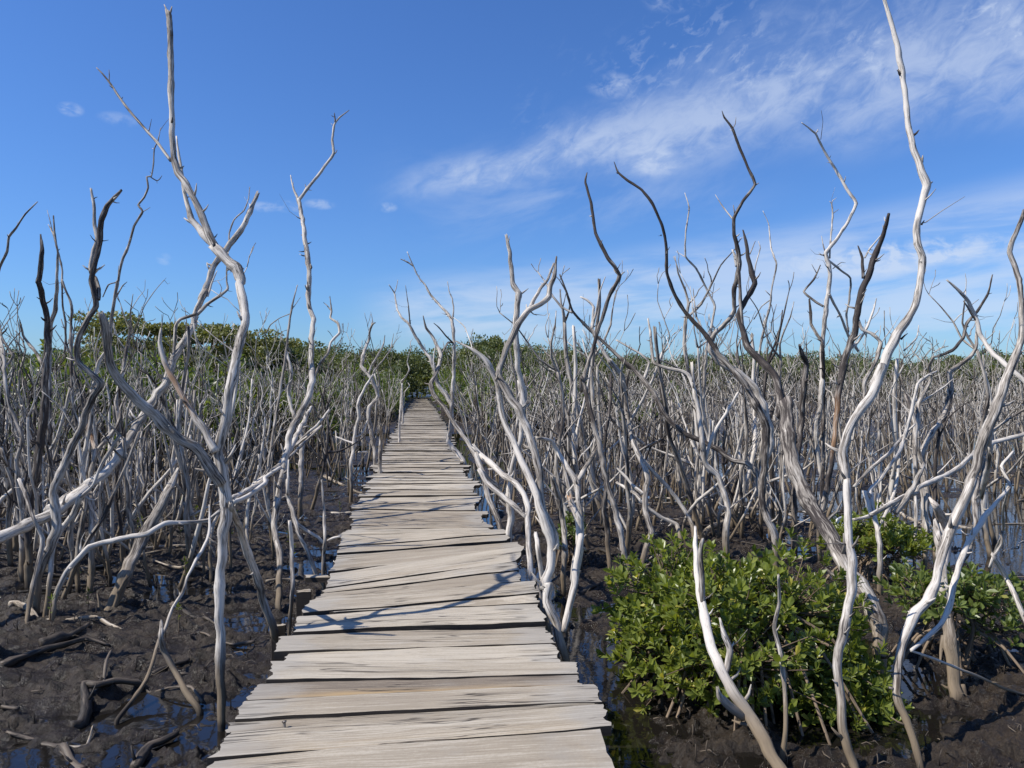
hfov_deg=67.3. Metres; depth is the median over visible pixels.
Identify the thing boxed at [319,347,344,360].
leafy tree
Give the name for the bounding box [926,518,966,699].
dead tree
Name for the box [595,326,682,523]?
dead tree
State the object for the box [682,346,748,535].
dead tree
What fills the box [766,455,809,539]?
dead tree
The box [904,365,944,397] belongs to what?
leafy tree
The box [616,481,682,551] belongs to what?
dead tree
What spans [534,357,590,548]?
dead tree
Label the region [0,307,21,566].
dead tree
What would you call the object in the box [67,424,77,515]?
dead tree
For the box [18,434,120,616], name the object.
dead tree
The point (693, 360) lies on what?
leafy tree
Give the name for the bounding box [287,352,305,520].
dead tree
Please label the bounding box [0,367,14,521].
dead tree
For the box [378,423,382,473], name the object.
dead tree
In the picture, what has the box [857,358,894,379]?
leafy tree
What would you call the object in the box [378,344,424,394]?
leafy tree
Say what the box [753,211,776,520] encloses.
dead tree
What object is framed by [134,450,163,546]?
dead tree
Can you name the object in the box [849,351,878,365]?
leafy tree
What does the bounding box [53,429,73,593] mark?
dead tree
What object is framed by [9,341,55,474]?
dead tree
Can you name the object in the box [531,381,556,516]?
dead tree
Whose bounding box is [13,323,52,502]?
dead tree
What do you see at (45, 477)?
dead tree
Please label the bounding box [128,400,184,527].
dead tree
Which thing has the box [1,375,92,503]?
dead tree
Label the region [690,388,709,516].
dead tree
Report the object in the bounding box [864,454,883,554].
dead tree
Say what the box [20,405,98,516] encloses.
dead tree
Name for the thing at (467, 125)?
sky
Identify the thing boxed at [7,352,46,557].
dead tree
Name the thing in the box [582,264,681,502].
dead tree
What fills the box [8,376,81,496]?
dead tree
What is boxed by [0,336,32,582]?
dead tree
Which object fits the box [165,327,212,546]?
dead tree
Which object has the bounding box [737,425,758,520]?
dead tree
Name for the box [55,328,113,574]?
dead tree
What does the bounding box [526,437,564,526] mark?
dead tree
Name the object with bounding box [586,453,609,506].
dead tree
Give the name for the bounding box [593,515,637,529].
fallen branch
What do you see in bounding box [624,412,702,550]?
dead tree
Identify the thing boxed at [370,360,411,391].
leafy tree
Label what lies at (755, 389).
dead tree
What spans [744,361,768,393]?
leafy tree
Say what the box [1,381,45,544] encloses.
dead tree
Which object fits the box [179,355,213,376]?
mangrove shrub
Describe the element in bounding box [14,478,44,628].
dead tree
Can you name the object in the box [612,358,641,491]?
dead tree
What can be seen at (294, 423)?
dead tree
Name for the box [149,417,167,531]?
dead tree
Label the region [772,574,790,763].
dead tree
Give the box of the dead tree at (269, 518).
[237,454,289,560]
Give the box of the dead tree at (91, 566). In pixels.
[81,395,125,593]
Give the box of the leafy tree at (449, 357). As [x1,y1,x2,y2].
[438,344,469,370]
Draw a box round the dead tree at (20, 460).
[0,392,34,501]
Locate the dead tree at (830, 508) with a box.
[801,373,925,516]
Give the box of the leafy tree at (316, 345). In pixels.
[305,340,357,358]
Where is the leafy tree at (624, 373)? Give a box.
[606,361,634,390]
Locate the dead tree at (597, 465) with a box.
[586,430,608,510]
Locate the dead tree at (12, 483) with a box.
[0,423,38,559]
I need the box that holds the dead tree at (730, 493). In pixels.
[710,378,760,520]
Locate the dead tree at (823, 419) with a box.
[808,299,825,499]
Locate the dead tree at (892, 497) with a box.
[865,422,901,556]
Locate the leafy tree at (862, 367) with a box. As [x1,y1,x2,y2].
[844,366,874,396]
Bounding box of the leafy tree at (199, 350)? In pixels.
[190,345,220,357]
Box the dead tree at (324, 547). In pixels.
[321,479,341,593]
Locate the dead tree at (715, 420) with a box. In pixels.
[706,383,727,514]
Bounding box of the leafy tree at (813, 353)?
[784,350,825,365]
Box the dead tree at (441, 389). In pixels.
[389,280,450,405]
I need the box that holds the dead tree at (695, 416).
[663,361,721,520]
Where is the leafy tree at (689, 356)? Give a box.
[661,354,696,364]
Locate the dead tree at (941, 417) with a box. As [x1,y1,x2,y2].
[920,275,992,561]
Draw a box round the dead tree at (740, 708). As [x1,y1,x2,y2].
[693,526,786,767]
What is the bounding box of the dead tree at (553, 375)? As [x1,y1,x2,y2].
[522,333,578,489]
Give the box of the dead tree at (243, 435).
[230,396,264,483]
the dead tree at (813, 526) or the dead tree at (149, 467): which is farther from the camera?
the dead tree at (149, 467)
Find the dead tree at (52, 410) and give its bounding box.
[5,363,76,495]
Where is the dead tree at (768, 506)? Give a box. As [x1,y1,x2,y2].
[743,407,770,536]
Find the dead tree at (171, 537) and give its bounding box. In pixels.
[132,292,180,553]
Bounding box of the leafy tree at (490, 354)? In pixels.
[468,345,522,373]
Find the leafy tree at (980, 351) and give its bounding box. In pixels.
[971,346,1011,361]
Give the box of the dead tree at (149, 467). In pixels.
[131,361,157,501]
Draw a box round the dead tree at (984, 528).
[979,432,993,556]
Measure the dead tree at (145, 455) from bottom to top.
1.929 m
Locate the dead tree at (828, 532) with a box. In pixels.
[733,230,889,690]
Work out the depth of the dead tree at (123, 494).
8.87 m
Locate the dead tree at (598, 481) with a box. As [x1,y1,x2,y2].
[578,335,603,498]
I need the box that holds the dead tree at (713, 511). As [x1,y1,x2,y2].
[678,443,722,534]
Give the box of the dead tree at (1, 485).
[0,436,41,508]
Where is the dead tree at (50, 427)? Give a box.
[42,211,59,559]
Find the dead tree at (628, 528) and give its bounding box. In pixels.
[580,342,637,555]
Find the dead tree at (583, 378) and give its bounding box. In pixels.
[579,172,635,590]
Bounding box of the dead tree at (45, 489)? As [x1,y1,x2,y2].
[32,429,71,532]
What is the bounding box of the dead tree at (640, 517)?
[629,446,668,535]
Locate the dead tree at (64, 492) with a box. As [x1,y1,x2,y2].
[30,444,111,552]
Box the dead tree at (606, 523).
[601,372,611,569]
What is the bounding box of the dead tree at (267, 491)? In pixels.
[246,399,275,541]
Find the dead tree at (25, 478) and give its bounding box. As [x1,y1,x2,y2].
[0,403,35,572]
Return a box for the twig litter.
[0,510,1021,767]
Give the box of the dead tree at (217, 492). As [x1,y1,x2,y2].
[212,383,238,512]
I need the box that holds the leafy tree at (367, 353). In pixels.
[356,347,387,364]
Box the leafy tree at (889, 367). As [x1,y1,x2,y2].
[873,364,916,396]
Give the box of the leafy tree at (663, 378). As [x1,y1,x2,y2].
[645,365,682,395]
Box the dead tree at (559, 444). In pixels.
[496,286,660,549]
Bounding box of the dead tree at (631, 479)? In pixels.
[597,356,634,524]
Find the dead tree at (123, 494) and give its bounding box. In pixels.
[119,465,132,532]
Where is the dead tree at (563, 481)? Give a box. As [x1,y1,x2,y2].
[551,382,576,499]
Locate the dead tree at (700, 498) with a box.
[682,424,744,543]
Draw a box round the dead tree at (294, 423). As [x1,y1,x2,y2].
[267,110,348,611]
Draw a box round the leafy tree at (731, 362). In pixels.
[701,358,744,394]
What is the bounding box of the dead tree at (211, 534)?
[199,416,270,581]
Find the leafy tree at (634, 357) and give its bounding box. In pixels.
[607,353,642,361]
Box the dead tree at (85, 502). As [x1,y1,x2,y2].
[72,119,168,592]
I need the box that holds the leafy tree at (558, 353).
[538,348,571,360]
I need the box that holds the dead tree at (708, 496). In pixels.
[707,429,718,536]
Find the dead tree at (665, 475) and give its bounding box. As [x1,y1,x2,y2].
[652,399,690,524]
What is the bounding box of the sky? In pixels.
[0,0,1023,364]
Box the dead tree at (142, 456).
[140,364,182,524]
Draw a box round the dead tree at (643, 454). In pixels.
[635,385,659,530]
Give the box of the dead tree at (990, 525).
[923,270,1023,544]
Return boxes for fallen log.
[697,504,799,538]
[869,432,1023,516]
[958,525,972,527]
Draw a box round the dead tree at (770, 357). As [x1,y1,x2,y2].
[738,273,793,526]
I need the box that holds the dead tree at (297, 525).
[285,459,325,588]
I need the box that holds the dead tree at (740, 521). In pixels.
[729,379,795,541]
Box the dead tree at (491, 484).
[472,443,551,634]
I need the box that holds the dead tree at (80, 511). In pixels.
[16,441,109,581]
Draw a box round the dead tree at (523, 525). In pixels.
[521,371,562,531]
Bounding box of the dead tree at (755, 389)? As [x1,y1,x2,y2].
[707,111,774,524]
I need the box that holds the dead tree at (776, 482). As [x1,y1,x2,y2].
[759,376,782,535]
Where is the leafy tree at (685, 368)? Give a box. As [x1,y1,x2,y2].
[665,360,702,392]
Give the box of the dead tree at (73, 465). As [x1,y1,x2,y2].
[44,431,74,514]
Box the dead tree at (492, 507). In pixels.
[423,316,503,528]
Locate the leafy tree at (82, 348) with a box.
[65,346,92,361]
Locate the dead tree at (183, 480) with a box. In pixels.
[127,339,202,547]
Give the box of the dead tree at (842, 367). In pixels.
[816,213,899,561]
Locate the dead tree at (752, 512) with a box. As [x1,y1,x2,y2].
[750,432,779,523]
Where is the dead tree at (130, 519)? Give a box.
[74,379,144,580]
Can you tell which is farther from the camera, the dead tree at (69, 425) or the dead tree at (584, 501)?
the dead tree at (69, 425)
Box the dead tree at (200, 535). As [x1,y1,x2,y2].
[197,504,202,559]
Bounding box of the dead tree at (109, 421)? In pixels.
[79,383,111,526]
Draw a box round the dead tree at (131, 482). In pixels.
[114,381,151,550]
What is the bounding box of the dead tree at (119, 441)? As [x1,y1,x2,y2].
[112,405,151,541]
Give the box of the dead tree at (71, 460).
[52,371,98,522]
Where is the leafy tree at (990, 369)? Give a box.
[963,361,1018,397]
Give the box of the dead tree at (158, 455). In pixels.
[132,368,200,499]
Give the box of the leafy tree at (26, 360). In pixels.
[11,356,35,372]
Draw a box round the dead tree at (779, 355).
[746,278,852,533]
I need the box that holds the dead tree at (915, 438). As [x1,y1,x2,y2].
[888,392,920,575]
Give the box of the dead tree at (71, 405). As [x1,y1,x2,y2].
[64,379,89,466]
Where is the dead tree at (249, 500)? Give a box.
[245,368,291,547]
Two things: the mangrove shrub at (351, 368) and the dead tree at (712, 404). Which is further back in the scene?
the mangrove shrub at (351, 368)
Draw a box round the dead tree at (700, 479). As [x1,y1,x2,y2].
[699,451,711,507]
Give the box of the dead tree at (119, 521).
[115,411,140,566]
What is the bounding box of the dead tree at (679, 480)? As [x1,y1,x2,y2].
[656,372,680,499]
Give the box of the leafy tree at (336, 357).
[321,353,346,381]
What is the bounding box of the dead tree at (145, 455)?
[140,407,157,490]
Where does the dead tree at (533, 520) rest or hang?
in the water
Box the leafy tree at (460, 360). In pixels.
[447,354,481,375]
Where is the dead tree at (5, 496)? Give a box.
[0,387,71,504]
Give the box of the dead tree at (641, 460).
[580,278,656,578]
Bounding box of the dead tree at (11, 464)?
[3,441,32,555]
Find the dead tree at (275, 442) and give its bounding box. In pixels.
[236,391,309,531]
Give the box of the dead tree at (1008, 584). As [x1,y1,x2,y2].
[988,531,1023,621]
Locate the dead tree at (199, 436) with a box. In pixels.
[190,367,222,507]
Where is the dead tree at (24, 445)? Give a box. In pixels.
[4,428,46,543]
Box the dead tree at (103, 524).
[24,356,130,563]
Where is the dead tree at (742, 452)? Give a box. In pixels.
[732,379,750,521]
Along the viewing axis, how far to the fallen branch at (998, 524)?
10.79 m
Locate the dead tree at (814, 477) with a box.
[780,330,816,537]
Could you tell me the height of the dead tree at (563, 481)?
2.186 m
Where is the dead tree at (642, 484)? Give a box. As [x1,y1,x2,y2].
[631,408,654,490]
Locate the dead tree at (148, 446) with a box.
[141,374,176,494]
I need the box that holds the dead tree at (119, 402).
[98,290,147,551]
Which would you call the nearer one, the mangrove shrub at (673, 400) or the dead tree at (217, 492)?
the dead tree at (217, 492)
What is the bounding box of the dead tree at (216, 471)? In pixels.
[96,4,249,731]
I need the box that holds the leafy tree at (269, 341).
[214,328,303,369]
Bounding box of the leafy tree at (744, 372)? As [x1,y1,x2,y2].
[714,361,760,394]
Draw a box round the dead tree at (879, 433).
[867,372,912,513]
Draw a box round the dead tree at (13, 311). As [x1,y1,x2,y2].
[1,288,24,329]
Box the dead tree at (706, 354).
[677,194,715,510]
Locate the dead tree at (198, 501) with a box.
[188,410,207,512]
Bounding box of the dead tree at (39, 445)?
[20,234,56,587]
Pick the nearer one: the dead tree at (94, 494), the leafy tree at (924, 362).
the dead tree at (94, 494)
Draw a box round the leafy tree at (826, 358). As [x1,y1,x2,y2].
[810,354,862,367]
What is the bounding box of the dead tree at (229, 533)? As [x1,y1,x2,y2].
[211,402,250,568]
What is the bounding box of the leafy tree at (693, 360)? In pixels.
[681,357,710,387]
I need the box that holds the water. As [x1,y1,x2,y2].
[0,433,1023,767]
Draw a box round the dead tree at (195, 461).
[181,397,219,527]
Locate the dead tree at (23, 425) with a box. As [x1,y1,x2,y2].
[11,378,33,524]
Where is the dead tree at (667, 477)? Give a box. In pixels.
[644,356,692,504]
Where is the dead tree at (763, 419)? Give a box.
[614,162,779,566]
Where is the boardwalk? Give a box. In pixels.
[207,398,613,767]
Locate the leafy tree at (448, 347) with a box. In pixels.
[423,341,462,384]
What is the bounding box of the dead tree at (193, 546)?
[178,243,255,587]
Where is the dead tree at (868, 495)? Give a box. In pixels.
[852,370,936,594]
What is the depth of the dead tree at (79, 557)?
6.21 m
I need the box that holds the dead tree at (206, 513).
[193,393,244,518]
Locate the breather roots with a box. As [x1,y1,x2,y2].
[1,509,1023,767]
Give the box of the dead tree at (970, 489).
[888,209,1023,767]
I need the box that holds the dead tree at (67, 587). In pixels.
[44,431,139,598]
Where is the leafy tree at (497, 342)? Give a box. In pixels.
[484,335,527,366]
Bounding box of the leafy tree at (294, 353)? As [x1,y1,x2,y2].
[252,346,321,374]
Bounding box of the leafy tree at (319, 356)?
[301,350,335,376]
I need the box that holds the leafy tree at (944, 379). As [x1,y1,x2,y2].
[918,362,958,394]
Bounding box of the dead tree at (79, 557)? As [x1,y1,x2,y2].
[49,509,220,620]
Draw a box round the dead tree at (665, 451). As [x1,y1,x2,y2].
[660,396,685,507]
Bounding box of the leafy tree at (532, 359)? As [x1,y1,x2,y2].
[523,354,563,377]
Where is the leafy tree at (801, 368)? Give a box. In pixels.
[771,361,816,394]
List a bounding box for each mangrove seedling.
[48,594,55,622]
[84,587,91,611]
[175,602,181,631]
[180,556,189,577]
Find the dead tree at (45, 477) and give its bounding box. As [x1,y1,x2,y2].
[14,436,84,535]
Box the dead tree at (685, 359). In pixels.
[586,249,734,520]
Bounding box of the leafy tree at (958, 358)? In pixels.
[940,357,976,372]
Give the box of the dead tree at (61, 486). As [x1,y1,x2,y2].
[59,390,82,496]
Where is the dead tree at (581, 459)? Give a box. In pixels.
[569,421,583,496]
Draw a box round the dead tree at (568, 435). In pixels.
[539,364,581,532]
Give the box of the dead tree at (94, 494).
[93,394,129,499]
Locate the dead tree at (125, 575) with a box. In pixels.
[97,467,179,612]
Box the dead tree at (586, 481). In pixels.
[585,401,619,482]
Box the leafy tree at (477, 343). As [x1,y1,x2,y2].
[456,332,494,364]
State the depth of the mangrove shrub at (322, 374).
55.51 m
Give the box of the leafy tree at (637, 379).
[618,360,652,400]
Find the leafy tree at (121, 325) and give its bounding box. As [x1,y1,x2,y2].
[60,309,184,363]
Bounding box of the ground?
[0,388,1023,767]
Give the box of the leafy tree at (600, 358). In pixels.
[578,354,616,362]
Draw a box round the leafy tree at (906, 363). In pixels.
[890,358,929,368]
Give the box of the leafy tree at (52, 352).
[37,346,62,354]
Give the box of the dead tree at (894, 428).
[884,358,954,529]
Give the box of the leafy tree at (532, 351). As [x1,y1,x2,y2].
[521,346,548,359]
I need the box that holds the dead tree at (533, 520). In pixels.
[531,390,567,526]
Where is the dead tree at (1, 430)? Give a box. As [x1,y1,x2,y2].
[0,393,16,470]
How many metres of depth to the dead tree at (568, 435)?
9.57 m
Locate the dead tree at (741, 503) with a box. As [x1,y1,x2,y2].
[734,311,755,538]
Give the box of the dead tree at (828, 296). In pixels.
[801,111,859,514]
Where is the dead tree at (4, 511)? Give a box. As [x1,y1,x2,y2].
[1,460,6,517]
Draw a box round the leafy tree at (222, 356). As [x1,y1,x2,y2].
[188,347,249,373]
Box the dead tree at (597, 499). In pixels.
[531,258,603,525]
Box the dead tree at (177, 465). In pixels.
[142,408,184,511]
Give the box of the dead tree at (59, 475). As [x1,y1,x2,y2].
[33,188,122,612]
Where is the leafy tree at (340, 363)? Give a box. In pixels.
[323,353,364,381]
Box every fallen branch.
[0,636,109,667]
[0,696,20,710]
[6,730,86,767]
[8,600,48,619]
[18,585,144,592]
[42,583,114,587]
[43,569,100,576]
[65,615,121,628]
[69,678,148,728]
[69,725,99,747]
[80,549,185,569]
[96,650,111,679]
[129,730,179,767]
[137,678,203,702]
[145,544,185,548]
[152,559,214,570]
[152,658,189,673]
[170,601,214,623]
[181,660,214,674]
[200,632,254,645]
[253,521,304,525]
[257,536,286,541]
[265,578,299,583]
[323,474,361,492]
[568,542,617,553]
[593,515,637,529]
[598,547,658,564]
[648,501,687,503]
[655,493,716,502]
[730,555,828,560]
[734,539,826,552]
[861,519,921,524]
[891,497,921,525]
[961,523,1023,525]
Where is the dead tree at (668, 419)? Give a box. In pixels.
[559,274,779,566]
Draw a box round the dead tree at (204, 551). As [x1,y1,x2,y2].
[202,371,244,574]
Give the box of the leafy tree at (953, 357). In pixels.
[921,354,977,366]
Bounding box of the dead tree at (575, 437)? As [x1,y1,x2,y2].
[521,325,590,508]
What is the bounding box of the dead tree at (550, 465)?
[545,349,581,513]
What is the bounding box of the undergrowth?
[54,362,1017,402]
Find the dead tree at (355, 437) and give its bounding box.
[336,374,373,502]
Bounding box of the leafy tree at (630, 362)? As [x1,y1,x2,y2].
[614,355,656,380]
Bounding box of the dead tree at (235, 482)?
[233,410,259,493]
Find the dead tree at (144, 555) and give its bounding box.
[109,446,171,585]
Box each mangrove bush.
[555,510,588,566]
[591,526,913,744]
[807,580,869,670]
[808,500,935,589]
[872,556,1023,675]
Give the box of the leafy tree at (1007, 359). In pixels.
[987,354,1010,363]
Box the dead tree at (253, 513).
[249,466,266,539]
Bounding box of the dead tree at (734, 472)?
[712,371,806,510]
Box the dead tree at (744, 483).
[740,431,754,525]
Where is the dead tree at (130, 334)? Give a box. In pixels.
[109,278,168,543]
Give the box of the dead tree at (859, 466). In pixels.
[853,398,873,520]
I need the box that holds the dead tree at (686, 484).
[653,326,706,539]
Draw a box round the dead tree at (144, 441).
[122,341,198,513]
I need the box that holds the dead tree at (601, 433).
[556,331,667,492]
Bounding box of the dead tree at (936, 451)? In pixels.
[872,380,978,562]
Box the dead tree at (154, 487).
[117,390,195,557]
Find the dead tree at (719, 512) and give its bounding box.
[691,420,755,537]
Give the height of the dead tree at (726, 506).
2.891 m
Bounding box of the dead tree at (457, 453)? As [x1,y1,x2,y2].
[401,252,466,476]
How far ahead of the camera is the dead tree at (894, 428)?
9.07 m
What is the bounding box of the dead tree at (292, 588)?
[286,520,294,635]
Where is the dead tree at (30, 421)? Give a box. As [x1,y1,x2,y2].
[0,352,42,487]
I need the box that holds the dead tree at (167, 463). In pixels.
[151,373,207,528]
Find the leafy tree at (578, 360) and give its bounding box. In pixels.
[556,350,598,365]
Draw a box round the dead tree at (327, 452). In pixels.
[310,366,370,509]
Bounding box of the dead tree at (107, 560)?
[41,378,111,586]
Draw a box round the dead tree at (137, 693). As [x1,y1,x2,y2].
[114,505,215,724]
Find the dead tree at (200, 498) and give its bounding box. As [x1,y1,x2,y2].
[143,402,240,515]
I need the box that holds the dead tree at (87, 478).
[86,418,116,576]
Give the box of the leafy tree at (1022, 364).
[1007,358,1023,383]
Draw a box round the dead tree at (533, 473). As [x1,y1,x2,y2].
[523,436,552,525]
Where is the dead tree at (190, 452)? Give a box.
[161,401,196,515]
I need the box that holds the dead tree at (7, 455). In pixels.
[0,408,44,549]
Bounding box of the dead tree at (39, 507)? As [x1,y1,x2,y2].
[16,430,47,537]
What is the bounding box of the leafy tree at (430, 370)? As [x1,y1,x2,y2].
[426,357,447,393]
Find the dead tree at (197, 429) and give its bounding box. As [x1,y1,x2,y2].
[190,396,200,479]
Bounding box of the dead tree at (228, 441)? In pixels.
[228,417,237,471]
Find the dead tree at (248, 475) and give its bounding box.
[215,394,257,556]
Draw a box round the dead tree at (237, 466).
[213,309,273,529]
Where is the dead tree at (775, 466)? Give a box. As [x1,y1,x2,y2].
[768,405,793,519]
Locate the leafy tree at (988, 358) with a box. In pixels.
[975,352,1010,363]
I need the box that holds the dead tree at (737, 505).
[723,332,756,528]
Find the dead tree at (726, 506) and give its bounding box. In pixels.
[647,318,738,565]
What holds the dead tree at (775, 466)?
in the water
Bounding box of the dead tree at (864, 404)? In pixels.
[783,0,963,767]
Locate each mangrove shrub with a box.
[0,339,104,434]
[0,360,38,387]
[0,393,39,439]
[1,369,41,407]
[8,416,77,479]
[25,367,132,466]
[25,385,82,453]
[58,355,94,377]
[80,357,160,462]
[82,346,137,436]
[103,367,215,467]
[112,400,202,481]
[115,352,164,388]
[128,341,188,369]
[146,356,215,385]
[162,396,255,459]
[168,370,221,453]
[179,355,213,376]
[180,346,256,394]
[182,371,242,454]
[212,400,268,454]
[215,372,249,395]
[220,359,261,377]
[236,375,291,448]
[244,360,263,378]
[255,365,296,391]
[260,391,308,445]
[278,369,304,387]
[282,390,345,448]
[300,381,352,427]
[305,374,329,392]
[308,404,354,450]
[316,372,330,387]
[328,372,363,386]
[333,360,359,380]
[338,383,380,421]
[345,367,367,385]
[351,360,381,382]
[355,378,387,418]
[374,370,399,379]
[374,377,400,391]
[374,389,404,418]
[377,395,399,420]
[379,392,399,416]
[381,384,403,414]
[383,368,411,384]
[383,378,408,397]
[385,374,407,398]
[391,378,409,400]
[428,366,450,391]
[436,372,468,395]
[436,378,463,406]
[438,390,463,421]
[441,370,451,386]
[442,361,481,382]
[443,370,466,388]
[459,370,493,419]
[461,369,509,429]
[464,368,487,384]
[470,365,496,418]
[487,408,512,427]
[495,367,550,399]
[502,364,525,381]
[505,358,538,376]
[506,377,539,420]
[513,388,557,434]
[537,362,562,379]
[553,382,585,435]
[565,364,586,386]
[595,390,619,419]
[618,401,650,434]
[642,380,691,426]
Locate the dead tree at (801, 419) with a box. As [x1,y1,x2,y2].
[784,341,808,552]
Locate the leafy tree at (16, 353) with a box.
[5,346,31,360]
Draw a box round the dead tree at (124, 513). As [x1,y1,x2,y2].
[112,383,152,547]
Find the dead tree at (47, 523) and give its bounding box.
[26,420,56,572]
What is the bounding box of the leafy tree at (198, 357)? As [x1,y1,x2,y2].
[179,351,215,373]
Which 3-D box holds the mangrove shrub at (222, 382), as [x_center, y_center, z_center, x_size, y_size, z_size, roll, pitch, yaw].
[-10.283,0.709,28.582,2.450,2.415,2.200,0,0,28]
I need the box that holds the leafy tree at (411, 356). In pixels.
[383,349,422,390]
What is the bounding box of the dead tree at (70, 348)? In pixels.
[43,246,84,547]
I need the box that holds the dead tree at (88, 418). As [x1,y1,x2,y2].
[52,380,114,517]
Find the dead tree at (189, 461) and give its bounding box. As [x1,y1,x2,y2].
[154,338,263,544]
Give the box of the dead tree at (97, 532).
[95,481,121,578]
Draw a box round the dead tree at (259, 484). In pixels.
[232,285,329,504]
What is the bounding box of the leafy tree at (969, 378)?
[950,361,994,399]
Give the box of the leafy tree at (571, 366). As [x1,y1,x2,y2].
[542,358,573,382]
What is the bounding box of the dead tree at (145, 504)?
[133,431,176,548]
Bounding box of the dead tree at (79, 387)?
[61,312,95,533]
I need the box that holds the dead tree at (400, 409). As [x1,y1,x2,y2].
[398,340,411,441]
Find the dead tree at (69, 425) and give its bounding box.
[59,383,81,485]
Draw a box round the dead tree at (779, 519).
[744,362,795,533]
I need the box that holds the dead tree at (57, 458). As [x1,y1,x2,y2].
[55,328,107,468]
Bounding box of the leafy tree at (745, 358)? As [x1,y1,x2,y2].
[739,351,778,366]
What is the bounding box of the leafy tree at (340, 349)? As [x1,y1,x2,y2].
[298,344,347,359]
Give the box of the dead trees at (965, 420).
[0,286,1023,519]
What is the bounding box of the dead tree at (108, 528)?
[101,441,159,550]
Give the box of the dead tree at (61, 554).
[45,439,119,559]
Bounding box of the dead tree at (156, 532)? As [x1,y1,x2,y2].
[133,457,178,549]
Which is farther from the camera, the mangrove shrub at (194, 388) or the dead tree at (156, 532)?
the mangrove shrub at (194, 388)
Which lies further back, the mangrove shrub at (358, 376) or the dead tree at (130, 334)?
the mangrove shrub at (358, 376)
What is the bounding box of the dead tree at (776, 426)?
[749,362,777,522]
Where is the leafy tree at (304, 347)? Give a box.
[258,342,308,355]
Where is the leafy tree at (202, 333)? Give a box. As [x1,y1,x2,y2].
[163,321,273,371]
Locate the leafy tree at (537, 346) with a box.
[511,342,549,357]
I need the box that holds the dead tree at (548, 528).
[453,256,586,661]
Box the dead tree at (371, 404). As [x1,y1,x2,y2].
[360,314,396,464]
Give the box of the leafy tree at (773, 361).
[763,357,813,393]
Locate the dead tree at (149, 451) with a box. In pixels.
[111,391,176,511]
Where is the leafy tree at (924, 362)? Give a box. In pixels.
[908,356,942,381]
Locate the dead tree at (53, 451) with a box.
[43,386,75,535]
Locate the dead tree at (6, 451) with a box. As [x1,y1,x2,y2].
[0,382,16,517]
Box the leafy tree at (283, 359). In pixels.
[244,346,307,375]
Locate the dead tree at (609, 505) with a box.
[602,414,620,532]
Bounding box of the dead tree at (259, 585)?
[228,501,279,642]
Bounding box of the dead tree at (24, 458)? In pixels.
[21,369,52,490]
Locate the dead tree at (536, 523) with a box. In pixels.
[470,331,552,525]
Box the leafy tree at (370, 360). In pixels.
[356,356,390,371]
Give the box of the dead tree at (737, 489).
[713,355,773,507]
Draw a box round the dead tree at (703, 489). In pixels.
[676,419,711,525]
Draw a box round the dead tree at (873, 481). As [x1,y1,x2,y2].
[851,415,887,508]
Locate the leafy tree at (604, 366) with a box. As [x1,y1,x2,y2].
[580,358,624,394]
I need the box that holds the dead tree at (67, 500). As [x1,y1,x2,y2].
[0,187,259,542]
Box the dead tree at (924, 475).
[916,354,952,570]
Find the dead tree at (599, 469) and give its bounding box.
[586,417,614,493]
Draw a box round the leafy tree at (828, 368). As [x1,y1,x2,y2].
[807,361,852,399]
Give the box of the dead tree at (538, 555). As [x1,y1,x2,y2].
[534,531,547,629]
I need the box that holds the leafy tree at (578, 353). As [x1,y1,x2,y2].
[549,344,584,358]
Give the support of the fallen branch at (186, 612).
on the ground
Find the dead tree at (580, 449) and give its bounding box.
[560,410,606,512]
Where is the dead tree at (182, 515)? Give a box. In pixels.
[156,319,191,520]
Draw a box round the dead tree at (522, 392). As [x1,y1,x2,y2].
[499,234,529,541]
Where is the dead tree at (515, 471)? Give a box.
[509,331,572,501]
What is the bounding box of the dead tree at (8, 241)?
[0,202,37,269]
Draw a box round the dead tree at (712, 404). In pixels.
[708,380,719,506]
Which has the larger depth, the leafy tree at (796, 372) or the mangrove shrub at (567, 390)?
the leafy tree at (796, 372)
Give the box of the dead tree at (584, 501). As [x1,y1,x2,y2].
[572,418,609,541]
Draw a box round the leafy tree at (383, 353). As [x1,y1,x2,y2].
[367,347,404,366]
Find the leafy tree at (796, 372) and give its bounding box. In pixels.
[767,360,810,398]
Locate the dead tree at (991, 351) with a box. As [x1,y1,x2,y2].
[946,274,1023,383]
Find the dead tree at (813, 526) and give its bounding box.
[807,440,822,545]
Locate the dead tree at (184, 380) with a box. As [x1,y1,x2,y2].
[175,307,198,575]
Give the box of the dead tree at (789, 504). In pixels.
[772,436,813,531]
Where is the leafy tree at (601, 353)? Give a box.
[579,347,615,364]
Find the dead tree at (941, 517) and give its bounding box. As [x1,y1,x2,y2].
[928,497,951,572]
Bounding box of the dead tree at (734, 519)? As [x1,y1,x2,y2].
[666,251,749,533]
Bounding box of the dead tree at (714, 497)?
[683,355,717,521]
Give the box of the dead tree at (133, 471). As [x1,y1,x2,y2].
[132,428,140,494]
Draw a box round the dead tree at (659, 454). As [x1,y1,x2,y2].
[649,405,663,504]
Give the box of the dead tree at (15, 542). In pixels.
[0,323,24,551]
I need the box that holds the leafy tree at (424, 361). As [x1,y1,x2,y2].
[408,351,437,393]
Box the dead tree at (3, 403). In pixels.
[0,376,5,459]
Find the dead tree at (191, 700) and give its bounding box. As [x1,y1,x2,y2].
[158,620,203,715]
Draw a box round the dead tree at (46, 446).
[28,374,56,564]
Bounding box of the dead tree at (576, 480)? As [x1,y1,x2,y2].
[536,436,597,569]
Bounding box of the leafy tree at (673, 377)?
[652,360,689,396]
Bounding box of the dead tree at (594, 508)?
[590,265,632,521]
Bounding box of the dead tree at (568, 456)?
[527,393,596,507]
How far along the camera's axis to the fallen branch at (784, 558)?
8.58 m
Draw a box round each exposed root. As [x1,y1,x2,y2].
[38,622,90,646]
[114,572,211,612]
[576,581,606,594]
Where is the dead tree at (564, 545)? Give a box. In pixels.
[550,475,567,595]

